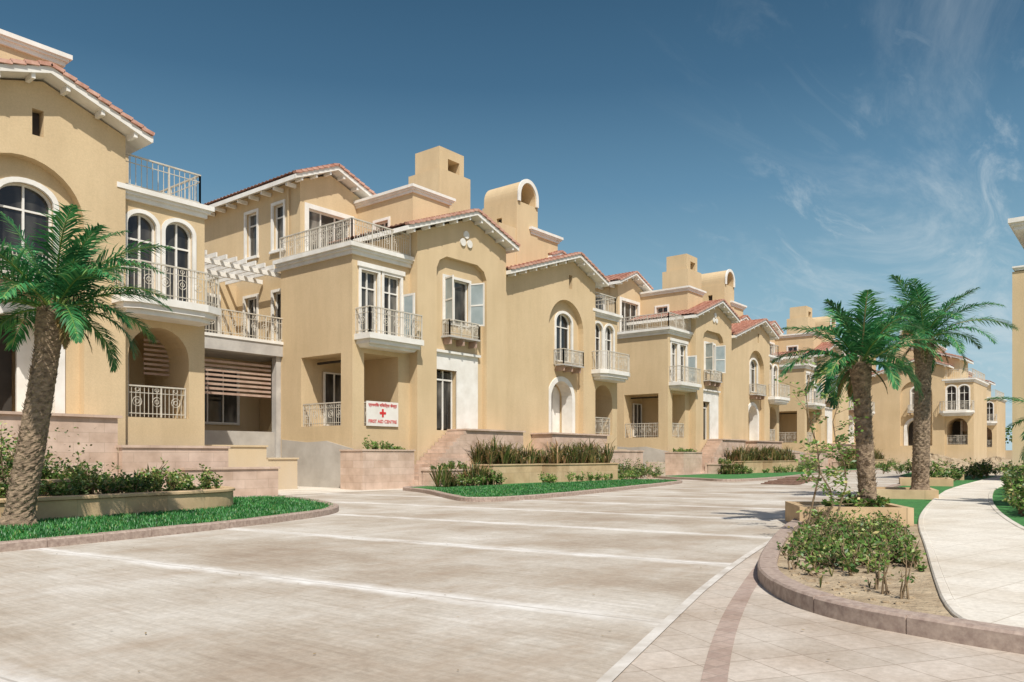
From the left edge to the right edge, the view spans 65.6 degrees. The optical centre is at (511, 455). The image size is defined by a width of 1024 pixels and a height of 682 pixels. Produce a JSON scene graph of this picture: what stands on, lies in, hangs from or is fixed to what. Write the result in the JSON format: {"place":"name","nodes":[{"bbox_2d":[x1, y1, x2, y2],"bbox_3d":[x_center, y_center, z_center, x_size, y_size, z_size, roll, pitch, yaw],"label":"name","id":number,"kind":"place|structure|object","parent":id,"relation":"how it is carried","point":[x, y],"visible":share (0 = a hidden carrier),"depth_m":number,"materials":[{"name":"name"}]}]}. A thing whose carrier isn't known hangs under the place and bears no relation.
{"place":"outdoors","nodes":[
{"label":"outdoors","id":0,"kind":"place"},
{"bbox_2d":[126,199,204,445],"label":"wall","id":1,"kind":"structure","parent":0,"point":[183,345],"depth_m":28.36,"materials":[{"name":"paint"}]},
{"bbox_2d":[0,495,332,540],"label":"lawn","id":2,"kind":"structure","parent":0,"point":[133,516],"depth_m":15.68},
{"bbox_2d":[0,202,174,525],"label":"palm tree","id":3,"kind":"object","parent":2,"relation":"on","point":[56,322],"visible":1,"depth_m":14.69,"materials":[{"name":"green plant"}]},
{"bbox_2d":[0,486,234,519],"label":"curved planter wall","id":4,"kind":"structure","parent":2,"relation":"on","point":[52,507],"depth_m":17.47,"materials":[{"name":"stone"}]},
{"label":"planter soil","id":5,"kind":"structure","parent":4,"relation":"in","visible":0},
{"bbox_2d":[0,421,120,489],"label":"garden shrub","id":6,"kind":"object","parent":5,"relation":"on","point":[8,463],"visible":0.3,"depth_m":19.19,"materials":[{"name":"green plant"}]},
{"bbox_2d":[0,472,222,497],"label":"leafy shrubs","id":7,"kind":"object","parent":5,"relation":"on","point":[134,484],"visible":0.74,"depth_m":18.43,"materials":[{"name":"green plant"}]},
{"bbox_2d":[38,457,212,496],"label":"leafy shrubs","id":8,"kind":"object","parent":5,"relation":"on","point":[172,480],"visible":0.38,"depth_m":19.37,"materials":[{"name":"green plant"}]},
{"bbox_2d":[205,176,359,431],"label":"wall","id":9,"kind":"structure","parent":0,"point":[224,233],"depth_m":38.87,"materials":[{"name":"paint"}]},
{"bbox_2d":[281,254,409,449],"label":"wall","id":10,"kind":"structure","parent":0,"point":[319,302],"depth_m":35.76,"materials":[{"name":"paint"}]},
{"bbox_2d":[366,401,397,426],"bbox_3d":[-5.714,-1.840,35.069,0.045,1.080,1.860,0,0,39],"label":"first aid sign","id":11,"kind":"object","parent":10,"relation":"attached to","point":[381,413],"visible":1,"depth_m":35.01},
{"bbox_2d":[357,193,449,243],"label":"wall","id":12,"kind":"structure","parent":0,"point":[407,207],"depth_m":38.10,"materials":[{"name":"paint"}]},
{"bbox_2d":[368,220,505,463],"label":"wall","id":13,"kind":"structure","parent":0,"point":[437,253],"depth_m":38.06,"materials":[{"name":"paint"}]},
{"bbox_2d":[0,470,910,681],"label":"road","id":14,"kind":"structure","parent":0,"point":[539,611],"depth_m":8.37,"materials":[{"name":"concrete"}]},
{"bbox_2d":[0,495,338,551],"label":"stone kerb","id":15,"kind":"structure","parent":14,"relation":"on","point":[27,544],"depth_m":13.83,"materials":[{"name":"stone"}]},
{"bbox_2d":[470,464,542,483],"bbox_3d":[-0.294,0.895,37.896,1.630,1.010,3.780,0,0,39],"label":"stone planter","id":16,"kind":"object","parent":14,"relation":"on","point":[520,473],"visible":0.54,"depth_m":37.41,"materials":[{"name":"stone"}]},
{"bbox_2d":[466,435,537,463],"bbox_3d":[-0.267,-0.314,38.085,2.997,1.628,5.125,0,0,39],"label":"strap leaf hedge","id":17,"kind":"object","parent":16,"relation":"on","point":[493,453],"visible":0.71,"depth_m":37.16,"materials":[{"name":"plant"}]},
{"bbox_2d":[403,479,681,501],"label":"stone kerb","id":18,"kind":"structure","parent":14,"relation":"on","point":[494,499],"depth_m":27.44,"materials":[{"name":"stone"}]},
{"bbox_2d":[527,463,618,481],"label":"stone planter","id":19,"kind":"object","parent":14,"relation":"on","point":[559,471],"visible":0.59,"depth_m":40.33,"materials":[{"name":"stone"}]},
{"bbox_2d":[528,437,614,463],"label":"strap leaf hedge","id":20,"kind":"object","parent":19,"relation":"on","point":[577,453],"visible":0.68,"depth_m":41.27,"materials":[{"name":"plant"}]},
{"bbox_2d":[611,457,664,478],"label":"leafy shrubs","id":21,"kind":"object","parent":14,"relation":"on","point":[648,471],"visible":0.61,"depth_m":45.87,"materials":[{"name":"green plant"}]},
{"bbox_2d":[657,471,824,481],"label":"stone kerb","id":22,"kind":"structure","parent":14,"relation":"on","point":[724,480],"depth_m":46.09,"materials":[{"name":"stone"}]},
{"bbox_2d":[732,461,763,472],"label":"stone planter","id":23,"kind":"object","parent":14,"relation":"on","point":[757,466],"visible":0.47,"depth_m":59.71,"materials":[{"name":"stone"}]},
{"bbox_2d":[724,445,760,460],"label":"strap leaf hedge","id":24,"kind":"object","parent":23,"relation":"on","point":[744,455],"visible":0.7,"depth_m":59.00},
{"bbox_2d":[763,460,798,472],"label":"stone planter","id":25,"kind":"object","parent":14,"relation":"on","point":[770,465],"visible":0.44,"depth_m":61.92,"materials":[{"name":"stone"}]},
{"bbox_2d":[752,444,795,460],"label":"strap leaf hedge","id":26,"kind":"object","parent":25,"relation":"on","point":[771,453],"visible":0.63,"depth_m":62.62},
{"bbox_2d":[887,453,1011,472],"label":"soil mounds","id":27,"kind":"object","parent":14,"relation":"on","point":[996,460],"visible":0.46,"depth_m":76.64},
{"bbox_2d":[278,475,646,494],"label":"forecourt paving","id":28,"kind":"structure","parent":0,"point":[306,490],"depth_m":31.84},
{"bbox_2d":[0,411,121,491],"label":"entrance landing","id":29,"kind":"object","parent":28,"relation":"on","point":[102,437],"visible":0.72,"depth_m":23.69,"materials":[{"name":"stone"}]},
{"bbox_2d":[0,79,125,444],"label":"wall","id":30,"kind":"structure","parent":28,"relation":"on","point":[73,153],"depth_m":25.16,"materials":[{"name":"paint"}]},
{"bbox_2d":[0,112,38,410],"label":"dark openings","id":31,"kind":"object","parent":30,"relation":"on","point":[6,380],"visible":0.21,"depth_m":24.80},
{"bbox_2d":[0,58,154,135],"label":"roof tiles","id":32,"kind":"object","parent":30,"relation":"on","point":[11,61],"visible":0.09,"depth_m":24.34,"materials":[{"name":"tile"}]},
{"bbox_2d":[0,278,168,375],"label":"timber louvres","id":33,"kind":"object","parent":30,"relation":"attached to","point":[152,359],"visible":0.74,"depth_m":28.54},
{"bbox_2d":[0,186,187,301],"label":"window glass","id":34,"kind":"object","parent":30,"relation":"attached to","point":[10,196],"visible":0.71,"depth_m":24.85,"materials":[{"name":"glass"}]},
{"bbox_2d":[1,153,218,418],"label":"balcony railings","id":35,"kind":"object","parent":30,"relation":"on","point":[170,193],"visible":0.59,"depth_m":27.28,"materials":[{"name":"metal"}]},
{"bbox_2d":[0,29,220,416],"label":"white trim","id":36,"kind":"structure","parent":30,"relation":"on","point":[192,313],"depth_m":25.78,"materials":[{"name":"paint"}]},
{"bbox_2d":[116,445,279,495],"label":"garden wall","id":37,"kind":"structure","parent":28,"relation":"on","point":[246,481],"depth_m":26.05,"materials":[{"name":"stone"}]},
{"bbox_2d":[205,445,298,489],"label":"ramp wall","id":38,"kind":"structure","parent":28,"relation":"on","point":[247,455],"depth_m":32.13,"materials":[{"name":"paint"}]},
{"bbox_2d":[205,430,352,487],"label":"plaster plinth","id":39,"kind":"structure","parent":28,"relation":"on","point":[318,463],"depth_m":35.38,"materials":[{"name":"paint"}]},
{"bbox_2d":[205,189,521,431],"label":"wall","id":40,"kind":"structure","parent":28,"relation":"on","point":[249,413],"depth_m":38.76,"materials":[{"name":"paint"}]},
{"bbox_2d":[339,449,415,489],"bbox_3d":[-5.696,0.570,33.771,1.480,1.660,2.980,0,0,39],"label":"stone planter","id":41,"kind":"object","parent":28,"relation":"on","point":[368,469],"visible":0.9,"depth_m":32.91,"materials":[{"name":"stone"}]},
{"bbox_2d":[205,335,583,457],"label":"concrete slabs","id":42,"kind":"structure","parent":28,"relation":"on","point":[233,349],"depth_m":36.82,"materials":[{"name":"concrete"}]},
{"bbox_2d":[409,429,525,485],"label":"entrance staircase","id":43,"kind":"structure","parent":28,"relation":"on","point":[450,444],"depth_m":36.77,"materials":[{"name":"stone"}]},
{"bbox_2d":[506,261,594,450],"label":"wall","id":44,"kind":"structure","parent":28,"relation":"on","point":[537,300],"depth_m":44.08,"materials":[{"name":"paint"}]},
{"bbox_2d":[205,337,580,397],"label":"timber louvres","id":45,"kind":"object","parent":44,"relation":"attached to","point":[473,344],"visible":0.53,"depth_m":36.01,"materials":[{"name":"wood"}]},
{"bbox_2d":[204,163,609,281],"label":"roof tiles","id":46,"kind":"object","parent":44,"relation":"on","point":[515,266],"visible":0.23,"depth_m":38.78,"materials":[{"name":"tile"}]},
{"bbox_2d":[205,206,609,428],"bbox_3d":[-3.361,-6.685,40.752,26.128,10.770,8.200,0,0,-28],"label":"window glass","id":47,"kind":"object","parent":44,"relation":"attached to","point":[215,408],"visible":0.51,"depth_m":38.04,"materials":[{"name":"glass"}]},
{"bbox_2d":[205,166,629,432],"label":"white trim","id":48,"kind":"structure","parent":44,"relation":"on","point":[232,270],"depth_m":38.40,"materials":[{"name":"paint"}]},
{"bbox_2d":[404,277,482,335],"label":"open casements","id":49,"kind":"object","parent":48,"relation":"on","point":[476,299],"visible":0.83,"depth_m":37.74,"materials":[{"name":"white wood"}]},
{"bbox_2d":[205,217,629,434],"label":"balcony railings","id":50,"kind":"object","parent":44,"relation":"on","point":[573,357],"visible":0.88,"depth_m":35.63,"materials":[{"name":"metal"}]},
{"bbox_2d":[409,167,469,212],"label":"chimney base","id":51,"kind":"object","parent":44,"relation":"on","point":[448,183],"visible":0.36,"depth_m":41.91,"materials":[{"name":"paint"}]},
{"bbox_2d":[415,146,463,176],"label":"chimney top","id":52,"kind":"object","parent":51,"relation":"on","point":[440,157],"visible":0.65,"depth_m":42.14,"materials":[{"name":"paint"}]},
{"bbox_2d":[482,200,537,264],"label":"vaulted chimney","id":53,"kind":"object","parent":44,"relation":"on","point":[521,217],"visible":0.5,"depth_m":45.98,"materials":[{"name":"paint"}]},
{"bbox_2d":[484,182,536,207],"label":"chimney vault","id":54,"kind":"object","parent":53,"relation":"on","point":[501,195],"visible":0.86,"depth_m":46.51,"materials":[{"name":"paint"}]},
{"bbox_2d":[530,432,608,454],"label":"entrance landing","id":55,"kind":"object","parent":28,"relation":"on","point":[540,440],"visible":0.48,"depth_m":43.24,"materials":[{"name":"stone"}]},
{"bbox_2d":[610,450,664,478],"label":"garden wall","id":56,"kind":"structure","parent":28,"relation":"on","point":[618,456],"depth_m":48.49,"materials":[{"name":"stone"}]},
{"bbox_2d":[617,446,668,470],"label":"plaster plinth","id":57,"kind":"structure","parent":28,"relation":"on","point":[650,454],"depth_m":56.78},
{"bbox_2d":[664,452,702,474],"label":"stone planter","id":58,"kind":"object","parent":28,"relation":"on","point":[677,463],"visible":0.8,"depth_m":54.95,"materials":[{"name":"stone"}]},
{"bbox_2d":[700,439,746,473],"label":"entrance staircase","id":59,"kind":"structure","parent":28,"relation":"on","point":[712,450],"depth_m":58.86,"materials":[{"name":"stone"}]},
{"bbox_2d":[732,325,769,440],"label":"wall","id":60,"kind":"structure","parent":28,"relation":"on","point":[749,345],"depth_m":66.51,"materials":[{"name":"paint"}]},
{"bbox_2d":[662,268,700,288],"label":"chimney base","id":61,"kind":"object","parent":60,"relation":"on","point":[680,277],"visible":0.36,"depth_m":64.02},
{"bbox_2d":[666,254,696,271],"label":"chimney top","id":62,"kind":"object","parent":61,"relation":"on","point":[681,261],"visible":0.81,"depth_m":64.23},
{"bbox_2d":[596,297,774,438],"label":"window glass","id":63,"kind":"object","parent":60,"relation":"attached to","point":[627,310],"visible":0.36,"depth_m":60.52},
{"bbox_2d":[596,269,789,440],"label":"white trim","id":64,"kind":"structure","parent":60,"relation":"on","point":[710,397],"depth_m":60.68,"materials":[{"name":"paint"}]},
{"bbox_2d":[688,343,724,381],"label":"open casements","id":65,"kind":"object","parent":64,"relation":"on","point":[720,354],"visible":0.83,"depth_m":59.81,"materials":[{"name":"white wood"}]},
{"bbox_2d":[606,271,779,336],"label":"roof tiles","id":66,"kind":"object","parent":60,"relation":"on","point":[740,327],"visible":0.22,"depth_m":60.66,"materials":[{"name":"tile"}]},
{"bbox_2d":[617,312,789,440],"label":"balcony railings","id":67,"kind":"object","parent":60,"relation":"on","point":[689,373],"visible":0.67,"depth_m":57.57,"materials":[{"name":"metal"}]},
{"bbox_2d":[701,284,733,309],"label":"vaulted chimney","id":68,"kind":"object","parent":60,"relation":"on","point":[722,291],"visible":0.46,"depth_m":68.10,"materials":[{"name":"paint"}]},
{"bbox_2d":[701,270,733,286],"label":"chimney vault","id":69,"kind":"object","parent":68,"relation":"on","point":[712,278],"visible":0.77,"depth_m":68.48,"materials":[{"name":"paint"}]},
{"bbox_2d":[840,366,855,443],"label":"wall","id":70,"kind":"structure","parent":28,"relation":"on","point":[844,414],"depth_m":87.89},
{"bbox_2d":[787,317,814,333],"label":"chimney base","id":71,"kind":"object","parent":70,"relation":"on","point":[802,321],"visible":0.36,"depth_m":86.17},
{"bbox_2d":[770,319,874,443],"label":"white trim","id":72,"kind":"structure","parent":70,"relation":"on","point":[828,411],"depth_m":82.62,"materials":[{"name":"paint"}]},
{"bbox_2d":[775,353,874,441],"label":"balcony railings","id":73,"kind":"object","parent":70,"relation":"on","point":[810,438],"visible":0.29,"depth_m":79.18,"materials":[{"name":"metal"}]},
{"bbox_2d":[0,0,1023,449],"label":"sky","id":74,"kind":"structure","parent":0,"point":[812,152],"materials":[{"name":"blue"}]},
{"bbox_2d":[496,222,557,268],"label":"wall","id":75,"kind":"structure","parent":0,"point":[545,247],"depth_m":47.04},
{"bbox_2d":[411,478,678,496],"bbox_3d":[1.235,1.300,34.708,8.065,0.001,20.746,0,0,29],"label":"lawn","id":76,"kind":"structure","parent":0,"point":[423,487],"depth_m":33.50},
{"bbox_2d":[426,458,503,486],"bbox_3d":[-2.081,0.646,34.038,2.070,1.307,4.761,0,0,34],"label":"shrub","id":77,"kind":"object","parent":76,"relation":"on","point":[446,476],"visible":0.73,"depth_m":33.88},
{"bbox_2d":[538,468,641,482],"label":"leafy shrubs","id":78,"kind":"object","parent":76,"relation":"on","point":[549,479],"visible":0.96,"depth_m":40.11,"materials":[{"name":"green plant"}]},
{"bbox_2d":[595,317,616,449],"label":"wall","id":79,"kind":"structure","parent":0,"point":[605,400],"depth_m":50.47,"materials":[{"name":"paint"}]},
{"bbox_2d":[595,279,642,331],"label":"wall","id":80,"kind":"structure","parent":0,"point":[630,289],"depth_m":59.96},
{"bbox_2d":[617,334,688,451],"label":"wall","id":81,"kind":"structure","parent":0,"point":[649,373],"depth_m":57.49,"materials":[{"name":"paint"}]},
{"bbox_2d":[641,291,702,314],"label":"wall","id":82,"kind":"structure","parent":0,"point":[681,300],"depth_m":60.36,"materials":[{"name":"paint"}]},
{"bbox_2d":[634,307,731,451],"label":"wall","id":83,"kind":"structure","parent":0,"point":[704,327],"depth_m":60.49,"materials":[{"name":"paint"}]},
{"bbox_2d":[670,472,816,478],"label":"lawn","id":84,"kind":"structure","parent":0,"point":[739,476],"depth_m":52.10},
{"bbox_2d":[770,361,778,440],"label":"wall","id":85,"kind":"structure","parent":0,"point":[774,416],"depth_m":72.54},
{"bbox_2d":[779,368,815,452],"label":"wall","id":86,"kind":"structure","parent":0,"point":[798,423],"depth_m":78.91,"materials":[{"name":"paint"}]},
{"bbox_2d":[775,336,820,351],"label":"wall","id":87,"kind":"structure","parent":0,"point":[805,342],"depth_m":82.52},
{"bbox_2d":[780,347,839,452],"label":"wall","id":88,"kind":"structure","parent":0,"point":[821,432],"depth_m":81.69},
{"bbox_2d":[612,513,1023,681],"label":"paver apron","id":89,"kind":"object","parent":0,"point":[774,641],"visible":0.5,"depth_m":5.67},
{"bbox_2d":[596,540,769,681],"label":"road edge strip","id":90,"kind":"object","parent":89,"relation":"on","point":[612,673],"visible":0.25,"depth_m":6.48,"materials":[{"name":"concrete"}]},
{"bbox_2d":[701,563,758,681],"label":"pink paver band","id":91,"kind":"object","parent":89,"relation":"on","point":[717,665],"visible":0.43,"depth_m":6.19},
{"bbox_2d":[785,501,913,525],"bbox_3d":[6.707,1.190,15.991,2.035,0.420,1.900,0,0,11],"label":"stone planter","id":92,"kind":"object","parent":89,"relation":"on","point":[792,508],"visible":0.53,"depth_m":15.12,"materials":[{"name":"stone"}]},
{"bbox_2d":[821,491,889,506],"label":"leafy shrubs","id":93,"kind":"object","parent":92,"relation":"in","point":[879,501],"visible":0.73,"depth_m":15.53,"materials":[{"name":"green plant"}]},
{"bbox_2d":[771,289,947,503],"bbox_3d":[6.873,-1.033,15.901,3.359,4.267,3.254,0,0,39],"label":"palm tree","id":94,"kind":"object","parent":92,"relation":"in","point":[864,341],"visible":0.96,"depth_m":15.59,"materials":[{"name":"green plant"}]},
{"bbox_2d":[758,518,1023,653],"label":"stone kerb","id":95,"kind":"structure","parent":89,"relation":"on","point":[773,579],"depth_m":6.48,"materials":[{"name":"stone"}]},
{"bbox_2d":[876,487,938,499],"bbox_3d":[12.244,1.220,25.257,2.136,0.360,2.200,0,0,22],"label":"stone planter","id":96,"kind":"object","parent":89,"relation":"on","point":[901,493],"visible":0.44,"depth_m":24.20,"materials":[{"name":"stone"}]},
{"bbox_2d":[848,274,1019,489],"bbox_3d":[12.956,-2.204,24.916,4.856,6.807,4.601,0,0,39],"label":"palm tree","id":97,"kind":"object","parent":96,"relation":"in","point":[924,361],"visible":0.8,"depth_m":24.74,"materials":[{"name":"green plant"}]},
{"bbox_2d":[777,524,954,617],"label":"planting bed soil","id":98,"kind":"structure","parent":0,"point":[924,592],"depth_m":8.07,"materials":[{"name":"soil"}]},
{"bbox_2d":[774,352,872,534],"bbox_3d":[5.405,-0.281,13.800,1.775,3.179,2.657,0,0,39],"label":"slender sapling","id":99,"kind":"object","parent":98,"relation":"on","point":[815,460],"visible":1,"depth_m":14.24,"materials":[{"name":"green plant"}]},
{"bbox_2d":[776,509,926,598],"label":"bed plants","id":100,"kind":"object","parent":98,"relation":"on","point":[851,546],"visible":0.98,"depth_m":9.67,"materials":[{"name":"green plant"}]},
{"bbox_2d":[889,476,994,523],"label":"lawn","id":101,"kind":"structure","parent":0,"point":[918,505],"depth_m":23.39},
{"bbox_2d":[879,457,1011,480],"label":"garden shrub","id":102,"kind":"object","parent":101,"relation":"on","point":[984,468],"visible":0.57,"depth_m":47.36,"materials":[{"name":"green plant"}]},
{"bbox_2d":[937,356,967,378],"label":"wall","id":103,"kind":"structure","parent":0,"point":[957,363],"depth_m":94.72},
{"bbox_2d":[945,382,986,463],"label":"wall","id":104,"kind":"structure","parent":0,"point":[975,447],"depth_m":93.09,"materials":[{"name":"paint"}]},
{"bbox_2d":[924,476,1023,627],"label":"walkway","id":105,"kind":"structure","parent":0,"point":[976,540],"depth_m":10.54,"materials":[{"name":"concrete"}]},
{"bbox_2d":[918,475,1023,621],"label":"walkway edging","id":106,"kind":"object","parent":105,"relation":"attached to","point":[953,608],"visible":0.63,"depth_m":9.57,"materials":[{"name":"concrete"}]},
{"bbox_2d":[972,471,1008,475],"bbox_3d":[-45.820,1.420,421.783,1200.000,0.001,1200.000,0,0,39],"label":"ground","id":107,"kind":"structure","parent":0,"point":[991,474],"depth_m":59.93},
{"bbox_2d":[871,363,947,462],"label":"wall","id":108,"kind":"structure","parent":107,"relation":"on","point":[891,416],"depth_m":96.23,"materials":[{"name":"paint"}]},
{"bbox_2d":[872,331,988,445],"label":"white trim","id":109,"kind":"structure","parent":108,"relation":"on","point":[963,412],"depth_m":92.98,"materials":[{"name":"paint"}]},
{"bbox_2d":[912,386,968,409],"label":"window glass","id":110,"kind":"object","parent":108,"relation":"attached to","point":[961,396],"visible":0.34,"depth_m":92.77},
{"bbox_2d":[908,368,984,443],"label":"balcony railings","id":111,"kind":"object","parent":108,"relation":"on","point":[975,373],"visible":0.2,"depth_m":92.59,"materials":[{"name":"metal"}]},
{"bbox_2d":[1008,216,1023,467],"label":"neighbouring villa","id":112,"kind":"object","parent":107,"relation":"on","point":[1016,224],"visible":0.93,"depth_m":40.06,"materials":[{"name":"paint"}]},
{"bbox_2d":[987,400,1004,457],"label":"wall","id":113,"kind":"structure","parent":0,"point":[996,447],"depth_m":122.44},
{"bbox_2d":[993,487,1023,525],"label":"lawn","id":114,"kind":"structure","parent":0,"point":[1008,510],"depth_m":20.23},
{"bbox_2d":[999,460,1023,515],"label":"garden shrub","id":115,"kind":"object","parent":114,"relation":"on","point":[1013,481],"visible":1,"depth_m":19.96,"materials":[{"name":"green plant"}]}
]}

